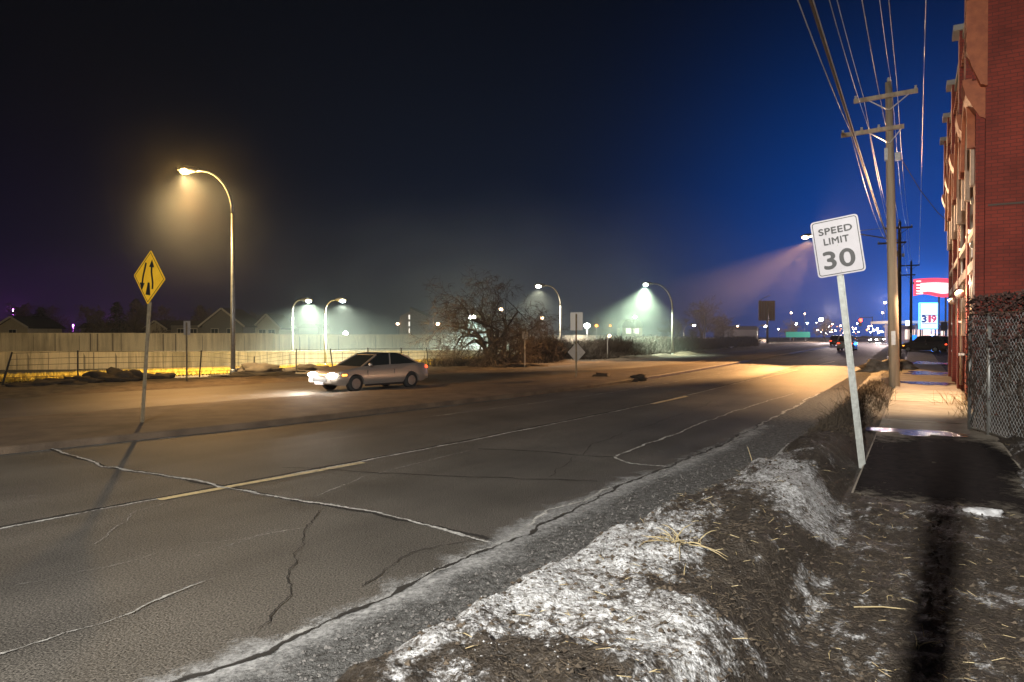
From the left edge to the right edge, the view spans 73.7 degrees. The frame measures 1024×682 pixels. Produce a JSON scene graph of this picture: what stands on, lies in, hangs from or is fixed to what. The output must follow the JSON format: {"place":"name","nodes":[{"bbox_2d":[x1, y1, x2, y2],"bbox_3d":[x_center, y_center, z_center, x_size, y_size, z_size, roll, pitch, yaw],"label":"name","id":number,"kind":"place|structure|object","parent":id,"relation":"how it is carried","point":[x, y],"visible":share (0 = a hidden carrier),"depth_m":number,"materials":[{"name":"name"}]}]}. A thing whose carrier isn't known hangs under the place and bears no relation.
{"place":"outdoors","nodes":[
{"label":"outdoors","id":0,"kind":"place"},
{"bbox_2d":[0,357,470,382],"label":"grass slope","id":1,"kind":"structure","parent":0,"point":[48,373],"depth_m":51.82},
{"bbox_2d":[324,298,346,364],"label":"street lamp","id":2,"kind":"object","parent":1,"relation":"on","point":[342,300],"visible":0.88,"depth_m":51.93,"materials":[{"name":"metal"}]},
{"bbox_2d":[0,340,829,398],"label":"verge","id":3,"kind":"structure","parent":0,"point":[56,389],"depth_m":26.98,"materials":[{"name":"soil"}]},
{"bbox_2d":[1,352,12,384],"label":"fence post","id":4,"kind":"object","parent":3,"relation":"on","point":[5,374],"visible":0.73,"depth_m":25.51,"materials":[{"name":"brown"}]},
{"bbox_2d":[1,348,453,381],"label":"fence wire","id":5,"kind":"object","parent":4,"relation":"attached to","point":[196,361],"visible":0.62,"depth_m":29.84,"materials":[{"name":"grey"}]},
{"bbox_2d":[3,379,87,386],"bbox_3d":[-16.904,1.607,24.673,2.848,0.494,2.064,0,1,0],"label":"dirt mound","id":6,"kind":"object","parent":3,"relation":"on","point":[39,382],"visible":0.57,"depth_m":24.27,"materials":[{"name":"soil"}]},
{"bbox_2d":[43,376,110,382],"bbox_3d":[-16.594,1.625,25.943,2.454,0.594,1.623,0,1,0],"label":"dirt mound","id":7,"kind":"object","parent":3,"relation":"on","point":[88,379],"visible":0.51,"depth_m":25.70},
{"bbox_2d":[82,370,142,381],"bbox_3d":[-16.121,1.559,26.871,2.954,0.841,1.881,0,1,0],"label":"dirt mound","id":8,"kind":"object","parent":3,"relation":"on","point":[122,376],"visible":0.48,"depth_m":26.71,"materials":[{"name":"soil"}]},
{"bbox_2d":[106,367,148,378],"bbox_3d":[-15.491,1.584,27.450,1.614,1.127,1.317,0,1,0],"label":"dirt mound","id":9,"kind":"object","parent":3,"relation":"on","point":[138,373],"visible":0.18,"depth_m":27.12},
{"bbox_2d":[147,373,175,378],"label":"dirt mound","id":10,"kind":"object","parent":3,"relation":"on","point":[162,376],"visible":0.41,"depth_m":28.33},
{"bbox_2d":[177,165,236,374],"bbox_3d":[-13.353,-3.035,29.929,2.378,9.170,0.386,0,1,-15],"label":"street lamp","id":11,"kind":"object","parent":3,"relation":"on","point":[185,169],"visible":0.95,"depth_m":30.10,"materials":[{"name":"metal"}]},
{"bbox_2d":[210,371,305,376],"bbox_3d":[-11.116,1.547,30.117,4.775,0.435,2.700,0,1,0],"label":"dirt mound","id":12,"kind":"object","parent":3,"relation":"on","point":[243,374],"visible":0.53,"depth_m":29.83,"materials":[{"name":"soil"}]},
{"bbox_2d":[236,362,279,372],"bbox_3d":[-12.106,1.544,32.138,2.651,1.085,1.643,0,1,0],"label":"dirt mound","id":13,"kind":"object","parent":3,"relation":"on","point":[256,367],"visible":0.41,"depth_m":31.97,"materials":[{"name":"soil"}]},
{"bbox_2d":[284,364,328,372],"bbox_3d":[-10.487,1.515,34.534,2.936,0.768,1.967,0,1,0],"label":"dirt mound","id":14,"kind":"object","parent":3,"relation":"on","point":[309,368],"visible":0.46,"depth_m":33.99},
{"bbox_2d":[404,265,579,368],"bbox_3d":[-1.366,-0.407,39.877,10.277,8.273,10.510,0,1,0],"label":"bare bush","id":15,"kind":"object","parent":3,"relation":"on","point":[494,347],"visible":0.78,"depth_m":39.45,"materials":[{"name":"brown plant"}]},
{"bbox_2d":[466,315,543,364],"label":"bare bush","id":16,"kind":"object","parent":3,"relation":"on","point":[515,355],"visible":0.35,"depth_m":40.01,"materials":[{"name":"brown plant"}]},
{"bbox_2d":[484,362,547,366],"bbox_3d":[0.172,1.454,38.979,3.874,0.473,2.333,0,1,0],"label":"dirt mound","id":17,"kind":"object","parent":3,"relation":"on","point":[520,365],"visible":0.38,"depth_m":38.34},
{"bbox_2d":[417,348,677,366],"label":"undergrowth","id":18,"kind":"object","parent":3,"relation":"on","point":[544,359],"visible":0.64,"depth_m":44.18,"materials":[{"name":"plant"}]},
{"bbox_2d":[535,283,561,339],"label":"street lamp","id":19,"kind":"object","parent":3,"relation":"on","point":[538,285],"visible":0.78,"depth_m":51.92,"materials":[{"name":"metal"}]},
{"bbox_2d":[510,333,760,358],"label":"brush","id":20,"kind":"object","parent":3,"relation":"on","point":[690,343],"visible":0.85,"depth_m":62.44,"materials":[{"name":"plant"}]},
{"bbox_2d":[642,282,673,353],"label":"street lamp","id":21,"kind":"object","parent":3,"relation":"on","point":[672,325],"visible":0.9,"depth_m":61.91,"materials":[{"name":"metal"}]},
{"bbox_2d":[758,295,774,343],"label":"billboard","id":22,"kind":"object","parent":3,"relation":"on","point":[766,311],"visible":1,"depth_m":95.04,"materials":[{"name":"metal"}]},
{"bbox_2d":[786,332,809,340],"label":"overhead sign","id":23,"kind":"object","parent":3,"relation":"on","point":[798,334],"visible":1,"depth_m":129.93,"materials":[{"name":"metal"}]},
{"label":"dirt mound","id":24,"kind":"object","parent":3,"relation":"on","visible":0},
{"bbox_2d":[536,333,568,357],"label":"bare bush","id":25,"kind":"object","parent":24,"relation":"on","point":[551,346],"visible":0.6,"depth_m":45.33,"materials":[{"name":"brown plant"}]},
{"bbox_2d":[0,336,883,385],"bbox_3d":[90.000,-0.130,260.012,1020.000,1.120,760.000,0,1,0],"label":"ground","id":26,"kind":"structure","parent":0,"point":[772,340],"depth_m":56.95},
{"bbox_2d":[2,301,34,316],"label":"bare tree","id":27,"kind":"object","parent":26,"relation":"on","point":[13,314],"visible":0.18,"depth_m":123.53,"materials":[{"name":"brown plant"}]},
{"bbox_2d":[0,316,65,332],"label":"house","id":28,"kind":"structure","parent":26,"relation":"on","point":[14,324],"depth_m":106.17,"materials":[{"name":"grey"}]},
{"bbox_2d":[34,304,73,332],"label":"bare tree","id":29,"kind":"object","parent":26,"relation":"on","point":[55,318],"visible":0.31,"depth_m":126.60,"materials":[{"name":"brown plant"}]},
{"bbox_2d":[62,303,106,332],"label":"bare tree","id":30,"kind":"object","parent":26,"relation":"on","point":[86,308],"visible":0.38,"depth_m":120.46,"materials":[{"name":"brown plant"}]},
{"bbox_2d":[75,308,120,332],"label":"bare tree","id":31,"kind":"object","parent":26,"relation":"on","point":[104,325],"visible":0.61,"depth_m":110.41,"materials":[{"name":"brown plant"}]},
{"bbox_2d":[103,302,130,332],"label":"evergreen tree","id":32,"kind":"object","parent":26,"relation":"on","point":[117,305],"visible":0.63,"depth_m":115.67,"materials":[{"name":"green plant"}]},
{"bbox_2d":[110,299,170,332],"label":"bare tree","id":33,"kind":"object","parent":26,"relation":"on","point":[134,323],"visible":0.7,"depth_m":118.87,"materials":[{"name":"brown plant"}]},
{"bbox_2d":[150,320,172,332],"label":"house","id":34,"kind":"structure","parent":26,"relation":"on","point":[157,323],"depth_m":119.99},
{"bbox_2d":[144,305,187,332],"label":"bare tree","id":35,"kind":"object","parent":26,"relation":"on","point":[161,312],"visible":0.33,"depth_m":128.01,"materials":[{"name":"brown plant"}]},
{"bbox_2d":[169,320,203,332],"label":"house","id":36,"kind":"structure","parent":26,"relation":"on","point":[177,326],"depth_m":111.90,"materials":[{"name":"grey"}]},
{"bbox_2d":[184,321,189,379],"bbox_3d":[-13.055,0.485,27.404,0.320,2.581,0.040,0,1,15],"label":"verge sign","id":37,"kind":"object","parent":26,"relation":"on","point":[186,328],"visible":0.82,"depth_m":27.40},
{"bbox_2d":[198,308,257,332],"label":"house","id":38,"kind":"structure","parent":26,"relation":"on","point":[218,320],"depth_m":109.98,"materials":[{"name":"grey"}]},
{"bbox_2d":[0,350,514,369],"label":"barrier wall","id":39,"kind":"structure","parent":26,"relation":"on","point":[111,359],"depth_m":59.27,"materials":[{"name":"concrete"}]},
{"bbox_2d":[254,314,296,333],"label":"house","id":40,"kind":"structure","parent":26,"relation":"on","point":[273,323],"depth_m":114.99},
{"bbox_2d":[298,324,331,333],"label":"house","id":41,"kind":"structure","parent":26,"relation":"on","point":[311,328],"depth_m":119.99,"materials":[{"name":"grey"}]},
{"bbox_2d":[0,333,700,350],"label":"noise wall","id":42,"kind":"structure","parent":26,"relation":"on","point":[136,342],"depth_m":77.40,"materials":[{"name":"concrete"}]},
{"bbox_2d":[400,307,434,333],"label":"apartment block","id":43,"kind":"structure","parent":26,"relation":"on","point":[411,319],"depth_m":139.39,"materials":[{"name":"concrete"}]},
{"bbox_2d":[586,315,612,334],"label":"bare tree","id":44,"kind":"object","parent":26,"relation":"on","point":[593,330],"visible":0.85,"depth_m":139.11,"materials":[{"name":"brown plant"}]},
{"bbox_2d":[616,319,643,335],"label":"house","id":45,"kind":"structure","parent":26,"relation":"on","point":[629,328],"depth_m":149.92,"materials":[{"name":"white"}]},
{"bbox_2d":[657,318,684,337],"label":"bare tree","id":46,"kind":"object","parent":26,"relation":"on","point":[679,328],"visible":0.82,"depth_m":140.28,"materials":[{"name":"brown plant"}]},
{"bbox_2d":[336,349,1023,681],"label":"snow bank","id":47,"kind":"structure","parent":26,"relation":"on","point":[391,667],"depth_m":3.94,"materials":[{"name":"soil"}]},
{"bbox_2d":[423,459,807,669],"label":"ice crumbs","id":48,"kind":"object","parent":47,"relation":"on","point":[547,645],"visible":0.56,"depth_m":3.46,"materials":[{"name":"ice"}]},
{"bbox_2d":[638,523,726,560],"bbox_3d":[1.044,1.265,4.306,0.549,0.130,0.466,0,1,-18],"label":"straw clump","id":49,"kind":"object","parent":47,"relation":"on","point":[676,538],"visible":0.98,"depth_m":4.30,"materials":[{"name":"plant"}]},
{"bbox_2d":[370,436,1023,681],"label":"dirt crumbs","id":50,"kind":"object","parent":47,"relation":"on","point":[558,664],"visible":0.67,"depth_m":3.73,"materials":[{"name":"soil"}]},
{"bbox_2d":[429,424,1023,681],"bbox_3d":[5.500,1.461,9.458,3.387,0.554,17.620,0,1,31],"label":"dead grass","id":51,"kind":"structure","parent":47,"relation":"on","point":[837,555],"depth_m":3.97,"materials":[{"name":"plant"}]},
{"bbox_2d":[455,426,1023,681],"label":"straw","id":52,"kind":"object","parent":47,"relation":"on","point":[805,615],"visible":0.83,"depth_m":3.93,"materials":[{"name":"plant"}]},
{"bbox_2d":[810,214,865,467],"bbox_3d":[4.444,0.237,8.954,0.598,3.761,0.060,-7,-3,31],"label":"speed limit sign","id":53,"kind":"object","parent":47,"relation":"on","point":[838,247],"visible":1,"depth_m":8.97,"materials":[{"name":"white"}]},
{"bbox_2d":[777,377,900,450],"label":"tall dead grass","id":54,"kind":"structure","parent":47,"relation":"on","point":[833,419],"depth_m":13.12,"materials":[{"name":"plant"}]},
{"bbox_2d":[830,389,893,411],"bbox_3d":[8.049,1.315,15.579,1.464,0.564,1.383,0,1,0],"label":"weed clump","id":55,"kind":"object","parent":47,"relation":"on","point":[877,404],"visible":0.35,"depth_m":15.48,"materials":[{"name":"brown plant"}]},
{"bbox_2d":[925,382,967,405],"bbox_3d":[10.801,1.275,16.367,1.520,0.628,1.542,0,1,0],"label":"weed clump","id":56,"kind":"object","parent":47,"relation":"on","point":[966,402],"visible":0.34,"depth_m":16.49,"materials":[{"name":"plant"}]},
{"bbox_2d":[958,506,1003,516],"bbox_3d":[4.403,1.613,6.426,0.441,0.112,0.316,0,1,0],"label":"snow lump","id":57,"kind":"object","parent":47,"relation":"on","point":[992,512],"visible":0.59,"depth_m":6.34,"materials":[{"name":"snow"}]},
{"bbox_2d":[999,338,1023,432],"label":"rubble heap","id":58,"kind":"object","parent":47,"relation":"on","point":[1013,425],"visible":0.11,"depth_m":11.88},
{"bbox_2d":[681,295,734,337],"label":"bare tree","id":59,"kind":"object","parent":26,"relation":"on","point":[701,317],"visible":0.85,"depth_m":129.48,"materials":[{"name":"brown plant"}]},
{"bbox_2d":[711,315,737,336],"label":"bare tree","id":60,"kind":"object","parent":26,"relation":"on","point":[730,329],"visible":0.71,"depth_m":149.76,"materials":[{"name":"brown plant"}]},
{"bbox_2d":[714,326,759,337],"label":"house","id":61,"kind":"structure","parent":26,"relation":"on","point":[748,331],"depth_m":189.98,"materials":[{"name":"grey"}]},
{"bbox_2d":[777,321,802,341],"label":"bare tree","id":62,"kind":"object","parent":26,"relation":"on","point":[793,329],"visible":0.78,"depth_m":169.75,"materials":[{"name":"brown plant"}]},
{"bbox_2d":[811,316,836,341],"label":"bare tree","id":63,"kind":"object","parent":26,"relation":"on","point":[825,328],"visible":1,"depth_m":169.54,"materials":[{"name":"brown plant"}]},
{"bbox_2d":[877,219,912,357],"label":"utility pole","id":64,"kind":"object","parent":26,"relation":"on","point":[899,242],"visible":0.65,"depth_m":49.96,"materials":[{"name":"brown wood"}]},
{"bbox_2d":[797,0,886,241],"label":"power line","id":65,"kind":"object","parent":64,"relation":"attached to","point":[834,95],"visible":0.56,"depth_m":17.80,"materials":[{"name":"grey"}]},
{"bbox_2d":[829,0,885,214],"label":"power line","id":66,"kind":"object","parent":64,"relation":"attached to","point":[854,86],"visible":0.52,"depth_m":17.06,"materials":[{"name":"grey"}]},
{"bbox_2d":[901,260,919,341],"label":"utility pole","id":67,"kind":"object","parent":26,"relation":"on","point":[910,313],"visible":0.76,"depth_m":77.25,"materials":[{"name":"brown wood"}]},
{"bbox_2d":[837,0,901,264],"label":"power line","id":68,"kind":"object","parent":67,"relation":"attached to","point":[860,87],"visible":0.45,"depth_m":20.70,"materials":[{"name":"grey"}]},
{"bbox_2d":[919,0,926,255],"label":"power line","id":69,"kind":"object","parent":67,"relation":"attached to","point":[923,102],"visible":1,"depth_m":22.19,"materials":[{"name":"grey"}]},
{"bbox_2d":[918,303,937,335],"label":"price sign","id":70,"kind":"object","parent":26,"relation":"on","point":[927,315],"visible":0.99,"depth_m":149.53,"materials":[{"name":"white"}]},
{"bbox_2d":[913,278,947,335],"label":"station sign","id":71,"kind":"object","parent":26,"relation":"on","point":[937,287],"visible":0.91,"depth_m":149.52,"materials":[{"name":"pink"}]},
{"bbox_3d":[-4.133,-3.078,-5.171,2.240,10.560,0.381,0,1,31],"label":"utility pole","id":72,"kind":"object","parent":26,"relation":"on","visible":0},
{"bbox_2d":[888,0,910,255],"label":"power line","id":73,"kind":"object","parent":72,"relation":"attached to","point":[897,97],"visible":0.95,"depth_m":22.53,"materials":[{"name":"grey"}]},
{"bbox_2d":[0,338,907,681],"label":"road","id":74,"kind":"structure","parent":0,"point":[50,588],"depth_m":7.78,"materials":[{"name":"asphalt"}]},
{"bbox_2d":[0,578,212,653],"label":"dashed crack","id":75,"kind":"object","parent":74,"relation":"on","point":[166,595],"visible":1,"depth_m":4.53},
{"bbox_2d":[157,462,363,499],"bbox_3d":[-3.041,1.755,8.713,0.120,0.001,2.847,0,1,39],"label":"lane marking","id":76,"kind":"object","parent":74,"relation":"on","point":[219,488],"visible":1,"depth_m":8.54,"materials":[{"name":"yellow paint"}]},
{"bbox_2d":[54,449,493,543],"bbox_3d":[-3.769,1.756,8.427,8.883,0.001,0.381,0,1,33],"label":"cross crack","id":77,"kind":"object","parent":74,"relation":"on","point":[456,533],"visible":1,"depth_m":7.64,"materials":[{"name":"asphalt"}]},
{"bbox_2d":[258,510,318,627],"bbox_3d":[-1.772,1.780,5.707,0.134,0.001,2.899,0,1,-10],"label":"thin crack","id":78,"kind":"object","parent":74,"relation":"on","point":[288,574],"visible":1,"depth_m":5.11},
{"bbox_2d":[308,352,427,390],"bbox_3d":[-4.805,1.001,23.161,1.776,1.229,4.065,0,1,40],"label":"passing car","id":79,"kind":"object","parent":74,"relation":"on","point":[355,372],"visible":1,"depth_m":22.61,"materials":[{"name":"silver metal"}]},
{"bbox_2d":[12,356,778,454],"bbox_3d":[7.701,1.518,32.610,2.101,0.001,56.056,0,1,33],"label":"salt line","id":80,"kind":"object","parent":74,"relation":"on","point":[315,421],"visible":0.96,"depth_m":13.86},
{"bbox_2d":[0,346,861,528],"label":"lane seam","id":81,"kind":"object","parent":74,"relation":"on","point":[329,465],"visible":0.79,"depth_m":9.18,"materials":[{"name":"asphalt"}]},
{"bbox_2d":[0,340,861,454],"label":"median","id":82,"kind":"object","parent":74,"relation":"on","point":[38,432],"visible":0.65,"depth_m":15.77,"materials":[{"name":"concrete"}]},
{"bbox_2d":[134,251,164,421],"bbox_3d":[-7.091,0.090,13.232,1.024,3.672,0.052,8,5,31],"label":"divided highway sign","id":83,"kind":"object","parent":82,"relation":"on","point":[149,277],"visible":0.97,"depth_m":13.18,"materials":[{"name":"yellow"}]},
{"bbox_2d":[568,312,584,376],"bbox_3d":[2.585,0.263,27.447,0.800,2.825,0.040,0,1,33],"label":"median sign","id":84,"kind":"object","parent":82,"relation":"on","point":[576,351],"visible":0.88,"depth_m":27.43,"materials":[{"name":"white"}]},
{"bbox_2d":[155,425,768,681],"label":"edge salt","id":85,"kind":"object","parent":74,"relation":"on","point":[415,590],"visible":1,"depth_m":4.86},
{"bbox_2d":[171,422,763,681],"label":"edge crack","id":86,"kind":"object","parent":85,"relation":"on","point":[291,638],"visible":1,"depth_m":4.56,"materials":[{"name":"asphalt"}]},
{"bbox_2d":[211,346,887,681],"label":"gutter","id":87,"kind":"object","parent":74,"relation":"on","point":[805,411],"visible":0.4,"depth_m":5.74,"materials":[{"name":"concrete"}]},
{"bbox_2d":[205,401,825,681],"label":"gravel","id":88,"kind":"structure","parent":87,"relation":"on","point":[336,678],"depth_m":4.96,"materials":[{"name":"gravel"}]},
{"bbox_2d":[273,393,819,642],"bbox_3d":[3.950,1.712,12.188,0.450,0.001,21.116,0,1,32],"label":"edge crack","id":89,"kind":"object","parent":87,"relation":"on","point":[303,629],"visible":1,"depth_m":5.53,"materials":[{"name":"asphalt"}]},
{"bbox_2d":[491,473,673,562],"bbox_3d":[0.760,1.765,7.407,0.898,0.001,4.333,0,1,35],"label":"edge salt","id":90,"kind":"object","parent":74,"relation":"on","point":[552,513],"visible":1,"depth_m":6.92,"materials":[{"name":"white"}]},
{"bbox_2d":[616,393,792,455],"bbox_3d":[5.047,1.680,15.777,0.301,0.001,13.039,0,1,33],"label":"patch seam","id":91,"kind":"object","parent":74,"relation":"on","point":[692,426],"visible":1,"depth_m":13.30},
{"bbox_2d":[837,335,857,350],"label":"parked suv","id":92,"kind":"object","parent":74,"relation":"on","point":[840,343],"visible":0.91,"depth_m":76.34,"materials":[{"name":"grey paint"}]},
{"bbox_2d":[871,321,947,341],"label":"pump canopy","id":93,"kind":"object","parent":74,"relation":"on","point":[903,322],"visible":0.48,"depth_m":158.79,"materials":[{"name":"beige"}]},
{"bbox_2d":[883,325,944,341],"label":"gas station shop","id":94,"kind":"structure","parent":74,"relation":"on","point":[927,332],"depth_m":167.86,"materials":[{"name":"grey"}]},
{"bbox_2d":[0,0,964,336],"label":"sky","id":95,"kind":"structure","parent":0,"point":[366,153],"materials":[{"name":"blue"}]},
{"bbox_2d":[519,472,670,529],"bbox_3d":[0.901,1.762,7.599,0.412,0.001,3.819,0,1,35],"label":"edge crack","id":96,"kind":"object","parent":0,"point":[546,512],"visible":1,"depth_m":7.37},
{"bbox_2d":[851,350,1023,518],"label":"sidewalk","id":97,"kind":"structure","parent":0,"point":[915,407],"depth_m":14.83,"materials":[{"name":"concrete"}]},
{"bbox_2d":[841,77,917,387],"bbox_3d":[12.160,-3.347,22.486,2.240,10.560,0.381,-1,0,31],"label":"utility pole","id":98,"kind":"object","parent":97,"relation":"on","point":[893,324],"visible":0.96,"depth_m":22.25,"materials":[{"name":"brown wood"}]},
{"bbox_2d":[809,0,886,237],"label":"power line","id":99,"kind":"object","parent":98,"relation":"attached to","point":[827,53],"visible":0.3,"depth_m":17.37,"materials":[{"name":"brown"}]},
{"bbox_2d":[812,0,886,234],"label":"power line","id":100,"kind":"object","parent":98,"relation":"attached to","point":[843,96],"visible":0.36,"depth_m":17.13,"materials":[{"name":"grey"}]},
{"bbox_2d":[862,0,906,269],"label":"power line","id":101,"kind":"object","parent":98,"relation":"attached to","point":[877,85],"visible":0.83,"depth_m":16.51,"materials":[{"name":"grey"}]},
{"bbox_2d":[855,359,918,371],"bbox_3d":[18.629,1.579,33.730,3.531,1.414,1.994,0,1,0],"label":"snow pile","id":102,"kind":"object","parent":97,"relation":"on","point":[871,365],"visible":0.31,"depth_m":33.30,"materials":[{"name":"snow"}]},
{"bbox_2d":[902,336,947,351],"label":"parked truck","id":103,"kind":"object","parent":97,"relation":"on","point":[936,343],"visible":0.89,"depth_m":69.52,"materials":[{"name":"grey paint"}]},
{"bbox_2d":[903,371,947,374],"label":"puddle","id":104,"kind":"object","parent":97,"relation":"on","point":[926,373],"visible":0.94,"depth_m":29.34,"materials":[{"name":"blue liquid"}]},
{"bbox_2d":[900,381,955,384],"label":"puddle","id":105,"kind":"object","parent":97,"relation":"on","point":[927,383],"visible":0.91,"depth_m":23.39,"materials":[{"name":"black liquid"}]},
{"bbox_2d":[854,435,1023,515],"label":"wet patch","id":106,"kind":"object","parent":97,"relation":"on","point":[967,472],"visible":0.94,"depth_m":8.30,"materials":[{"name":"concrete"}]},
{"bbox_2d":[866,427,969,436],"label":"puddle","id":107,"kind":"object","parent":106,"relation":"on","point":[921,432],"visible":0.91,"depth_m":11.73,"materials":[{"name":"white liquid"}]},
{"bbox_2d":[940,0,1023,413],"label":"brick building","id":108,"kind":"structure","parent":97,"relation":"on","point":[982,142],"depth_m":14.79,"materials":[{"name":"red"}]},
{"bbox_2d":[967,310,1023,437],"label":"chain link fence","id":109,"kind":"object","parent":97,"relation":"on","point":[970,416],"visible":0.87,"depth_m":11.50,"materials":[{"name":"metal"}]},
{"bbox_2d":[955,289,1023,436],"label":"dead vine","id":110,"kind":"object","parent":109,"relation":"attached to","point":[986,299],"visible":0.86,"depth_m":11.28,"materials":[{"name":"plant"}]},
{"label":"freeway","id":111,"kind":"structure","parent":0,"visible":0},
{"bbox_2d":[292,298,312,350],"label":"street lamp","id":112,"kind":"object","parent":111,"relation":"on","point":[308,300],"visible":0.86,"depth_m":62.91,"materials":[{"name":"metal"}]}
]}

